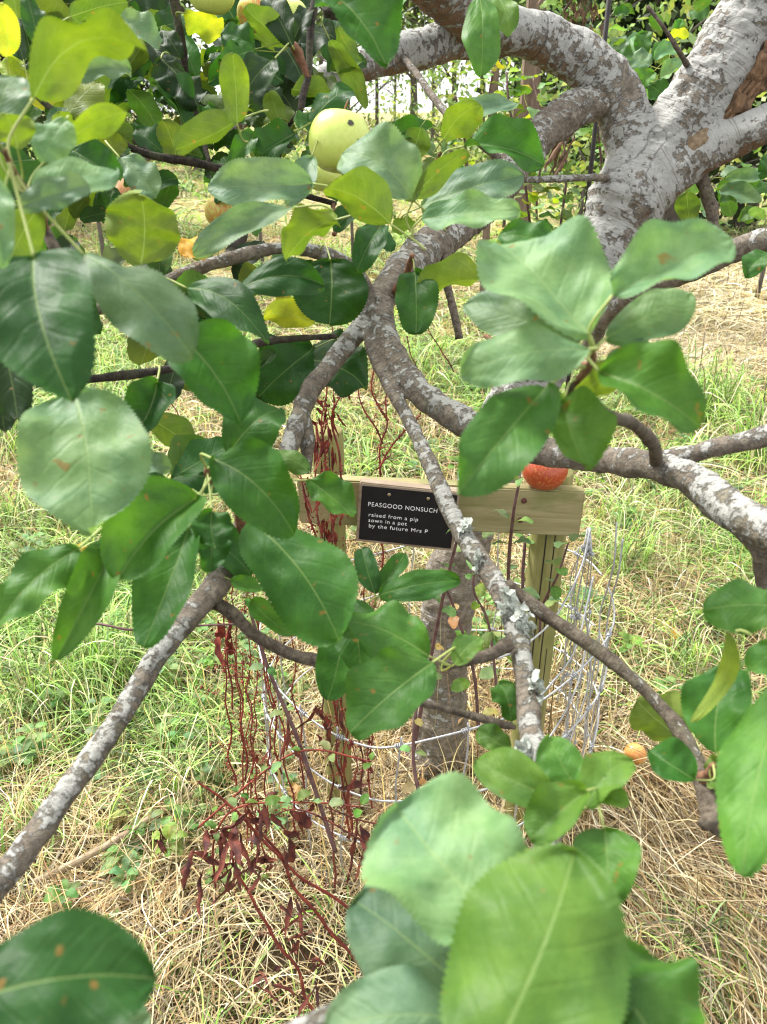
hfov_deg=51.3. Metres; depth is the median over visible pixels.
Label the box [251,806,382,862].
dock plant
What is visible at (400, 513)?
plaque sign
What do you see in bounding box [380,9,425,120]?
orchard tree
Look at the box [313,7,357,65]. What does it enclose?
orchard tree
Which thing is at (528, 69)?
tree stake
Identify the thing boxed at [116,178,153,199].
apple
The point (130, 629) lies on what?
weed stem
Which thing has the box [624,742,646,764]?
apple
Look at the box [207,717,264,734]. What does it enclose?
dead stick
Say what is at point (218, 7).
apple
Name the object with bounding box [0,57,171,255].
orchard tree
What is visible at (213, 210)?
apple
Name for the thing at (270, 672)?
weed stem
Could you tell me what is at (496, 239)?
bramble shoot
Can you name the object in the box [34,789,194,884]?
dead stick
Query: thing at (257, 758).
dock plant
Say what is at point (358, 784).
dock plant
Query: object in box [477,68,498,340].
tree stake
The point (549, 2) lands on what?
bramble shoot
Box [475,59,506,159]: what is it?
bramble shoot
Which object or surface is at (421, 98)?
sky
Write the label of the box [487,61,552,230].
bramble shoot
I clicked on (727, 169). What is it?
bramble shoot
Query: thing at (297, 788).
fallen leaf
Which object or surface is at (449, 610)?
weed stem
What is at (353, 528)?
nettle plant
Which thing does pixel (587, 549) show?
wire guard
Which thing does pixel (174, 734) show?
nettle plant
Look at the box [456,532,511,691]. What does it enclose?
weed stem
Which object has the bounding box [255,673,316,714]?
nettle plant
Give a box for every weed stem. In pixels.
[96,623,234,630]
[190,740,374,828]
[201,789,368,888]
[244,598,337,852]
[399,708,426,792]
[415,529,457,749]
[440,568,498,744]
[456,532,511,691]
[492,476,532,655]
[508,533,534,662]
[523,533,585,636]
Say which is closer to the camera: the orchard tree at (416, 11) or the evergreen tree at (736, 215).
the evergreen tree at (736, 215)
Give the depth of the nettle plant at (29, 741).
2.12 m
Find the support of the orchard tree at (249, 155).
on the ground at (266, 894)
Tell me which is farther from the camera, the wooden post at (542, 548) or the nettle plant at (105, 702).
the nettle plant at (105, 702)
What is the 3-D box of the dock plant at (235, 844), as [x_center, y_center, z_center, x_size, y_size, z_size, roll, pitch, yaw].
[-0.223,0.704,1.450,0.440,0.494,0.255,7,28,14]
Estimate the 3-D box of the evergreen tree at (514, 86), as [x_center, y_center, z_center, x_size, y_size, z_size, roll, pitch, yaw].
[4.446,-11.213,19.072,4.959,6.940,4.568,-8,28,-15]
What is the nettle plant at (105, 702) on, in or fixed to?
on the ground at (266, 894)
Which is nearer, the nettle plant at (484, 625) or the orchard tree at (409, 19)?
the nettle plant at (484, 625)
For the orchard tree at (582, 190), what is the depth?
6.21 m
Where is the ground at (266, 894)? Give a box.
[0,112,766,1023]
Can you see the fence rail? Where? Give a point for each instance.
(557, 510)
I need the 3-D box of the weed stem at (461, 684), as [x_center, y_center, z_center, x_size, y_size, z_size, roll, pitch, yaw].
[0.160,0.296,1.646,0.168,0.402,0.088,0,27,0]
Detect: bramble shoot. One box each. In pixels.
[439,94,477,166]
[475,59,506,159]
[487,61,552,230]
[490,227,503,244]
[519,73,562,221]
[538,133,585,230]
[540,0,581,21]
[575,24,628,200]
[700,162,751,225]
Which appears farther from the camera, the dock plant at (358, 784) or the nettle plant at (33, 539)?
the nettle plant at (33, 539)
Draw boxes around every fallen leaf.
[287,783,300,798]
[655,619,668,631]
[670,627,681,637]
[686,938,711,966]
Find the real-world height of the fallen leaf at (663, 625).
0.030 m
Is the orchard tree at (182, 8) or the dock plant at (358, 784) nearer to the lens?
the dock plant at (358, 784)
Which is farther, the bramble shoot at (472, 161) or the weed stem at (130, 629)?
the bramble shoot at (472, 161)
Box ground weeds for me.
[0,356,763,928]
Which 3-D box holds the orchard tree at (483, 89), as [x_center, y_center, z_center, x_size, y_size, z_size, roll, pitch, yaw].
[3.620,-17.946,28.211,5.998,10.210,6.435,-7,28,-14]
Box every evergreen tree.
[0,0,149,226]
[124,34,201,153]
[452,0,702,217]
[481,0,610,174]
[514,0,766,225]
[615,0,766,234]
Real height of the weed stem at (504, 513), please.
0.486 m
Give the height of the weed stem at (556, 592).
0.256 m
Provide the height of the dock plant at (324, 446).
1.084 m
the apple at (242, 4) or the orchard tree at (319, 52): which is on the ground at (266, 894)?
the orchard tree at (319, 52)
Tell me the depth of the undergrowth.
40.09 m
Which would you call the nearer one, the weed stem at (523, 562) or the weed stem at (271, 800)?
the weed stem at (271, 800)
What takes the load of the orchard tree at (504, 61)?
on the ground at (266, 894)
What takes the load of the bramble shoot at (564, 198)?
attached to the dark pole
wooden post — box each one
[312,424,351,814]
[504,469,573,838]
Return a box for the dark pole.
[537,0,611,390]
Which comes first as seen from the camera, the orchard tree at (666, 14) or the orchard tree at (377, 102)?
the orchard tree at (666, 14)
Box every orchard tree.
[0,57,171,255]
[178,0,207,173]
[180,0,322,263]
[295,12,426,253]
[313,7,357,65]
[314,6,358,110]
[357,17,404,125]
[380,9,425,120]
[381,10,510,201]
[401,0,432,116]
[401,1,468,152]
[407,10,450,142]
[410,1,502,152]
[415,0,609,229]
[506,0,696,219]
[546,0,766,220]
[731,91,766,300]
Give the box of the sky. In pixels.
[131,3,545,111]
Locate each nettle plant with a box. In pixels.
[0,721,57,785]
[6,527,50,561]
[86,695,162,741]
[99,839,154,885]
[146,797,210,862]
[147,717,209,765]
[226,627,277,675]
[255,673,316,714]
[346,526,356,531]
[470,617,506,659]
[612,503,649,534]
[633,674,681,693]
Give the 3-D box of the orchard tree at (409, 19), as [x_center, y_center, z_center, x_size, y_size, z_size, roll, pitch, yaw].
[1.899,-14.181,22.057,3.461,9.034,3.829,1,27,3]
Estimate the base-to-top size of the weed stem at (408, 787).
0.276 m
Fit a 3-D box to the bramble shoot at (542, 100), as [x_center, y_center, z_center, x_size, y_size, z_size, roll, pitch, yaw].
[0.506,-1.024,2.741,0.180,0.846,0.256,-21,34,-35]
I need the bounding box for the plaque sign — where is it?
[356,478,459,550]
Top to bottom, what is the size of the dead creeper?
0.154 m
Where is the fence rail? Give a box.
[298,474,584,535]
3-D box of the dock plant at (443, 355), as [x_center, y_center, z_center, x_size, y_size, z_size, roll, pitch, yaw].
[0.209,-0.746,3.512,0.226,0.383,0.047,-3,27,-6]
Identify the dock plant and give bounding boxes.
[156,780,362,1017]
[200,595,250,791]
[206,575,374,854]
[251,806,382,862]
[252,593,309,840]
[280,698,377,888]
[288,327,356,839]
[356,370,421,600]
[405,328,453,371]
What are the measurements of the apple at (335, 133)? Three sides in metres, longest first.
0.074 x 0.068 x 0.067 m
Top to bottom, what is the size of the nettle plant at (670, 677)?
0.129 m
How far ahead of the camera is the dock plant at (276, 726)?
1.56 m
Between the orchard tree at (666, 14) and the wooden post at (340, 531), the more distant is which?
the orchard tree at (666, 14)
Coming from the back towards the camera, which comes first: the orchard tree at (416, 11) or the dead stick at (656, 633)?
the orchard tree at (416, 11)
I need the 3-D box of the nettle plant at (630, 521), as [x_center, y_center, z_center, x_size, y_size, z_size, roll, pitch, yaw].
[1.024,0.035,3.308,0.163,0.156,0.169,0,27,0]
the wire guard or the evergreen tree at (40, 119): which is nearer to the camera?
the wire guard
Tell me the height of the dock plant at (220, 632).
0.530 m
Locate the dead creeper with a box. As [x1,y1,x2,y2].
[544,133,574,174]
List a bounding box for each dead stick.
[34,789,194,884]
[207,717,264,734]
[604,602,636,617]
[636,604,664,648]
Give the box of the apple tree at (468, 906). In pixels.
[0,0,766,1023]
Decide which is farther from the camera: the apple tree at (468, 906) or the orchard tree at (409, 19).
the orchard tree at (409, 19)
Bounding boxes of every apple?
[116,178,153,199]
[190,0,234,14]
[204,196,231,222]
[237,0,260,32]
[287,0,305,12]
[309,100,368,173]
[312,166,341,190]
[522,463,567,490]
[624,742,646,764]
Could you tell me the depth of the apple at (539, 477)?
1.43 m
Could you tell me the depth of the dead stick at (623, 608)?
2.73 m
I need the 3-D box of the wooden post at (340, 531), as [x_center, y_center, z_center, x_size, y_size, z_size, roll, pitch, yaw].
[-0.113,0.315,1.842,0.066,1.076,0.066,0,27,0]
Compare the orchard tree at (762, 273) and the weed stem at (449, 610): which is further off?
the orchard tree at (762, 273)
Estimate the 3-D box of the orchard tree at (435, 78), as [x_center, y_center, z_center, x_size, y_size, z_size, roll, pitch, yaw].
[0.741,-4.463,9.434,1.345,2.777,1.616,22,34,37]
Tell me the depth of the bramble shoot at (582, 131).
2.78 m
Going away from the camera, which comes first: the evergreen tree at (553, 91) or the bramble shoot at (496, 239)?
the bramble shoot at (496, 239)
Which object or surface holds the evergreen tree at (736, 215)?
on the ground at (266, 894)
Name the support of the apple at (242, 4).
hanging from the apple tree at (468, 906)
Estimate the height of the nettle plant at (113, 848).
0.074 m
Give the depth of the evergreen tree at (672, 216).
9.64 m
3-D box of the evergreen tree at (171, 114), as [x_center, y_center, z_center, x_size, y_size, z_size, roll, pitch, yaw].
[-8.005,-14.813,26.201,4.959,6.940,4.568,4,27,8]
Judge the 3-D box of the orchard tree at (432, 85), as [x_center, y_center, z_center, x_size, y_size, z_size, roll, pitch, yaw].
[2.264,-22.253,38.037,3.461,9.034,3.829,-20,33,-34]
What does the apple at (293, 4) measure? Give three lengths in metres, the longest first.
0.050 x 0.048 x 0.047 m
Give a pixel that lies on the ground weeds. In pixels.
(170, 830)
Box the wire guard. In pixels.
[257,522,623,886]
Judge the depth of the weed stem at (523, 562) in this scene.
1.61 m
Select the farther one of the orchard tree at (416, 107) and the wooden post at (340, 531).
the orchard tree at (416, 107)
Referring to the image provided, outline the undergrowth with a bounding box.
[129,115,601,144]
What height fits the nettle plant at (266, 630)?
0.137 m
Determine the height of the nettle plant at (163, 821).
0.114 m
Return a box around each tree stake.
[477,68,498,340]
[513,0,546,221]
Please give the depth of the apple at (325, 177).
1.00 m

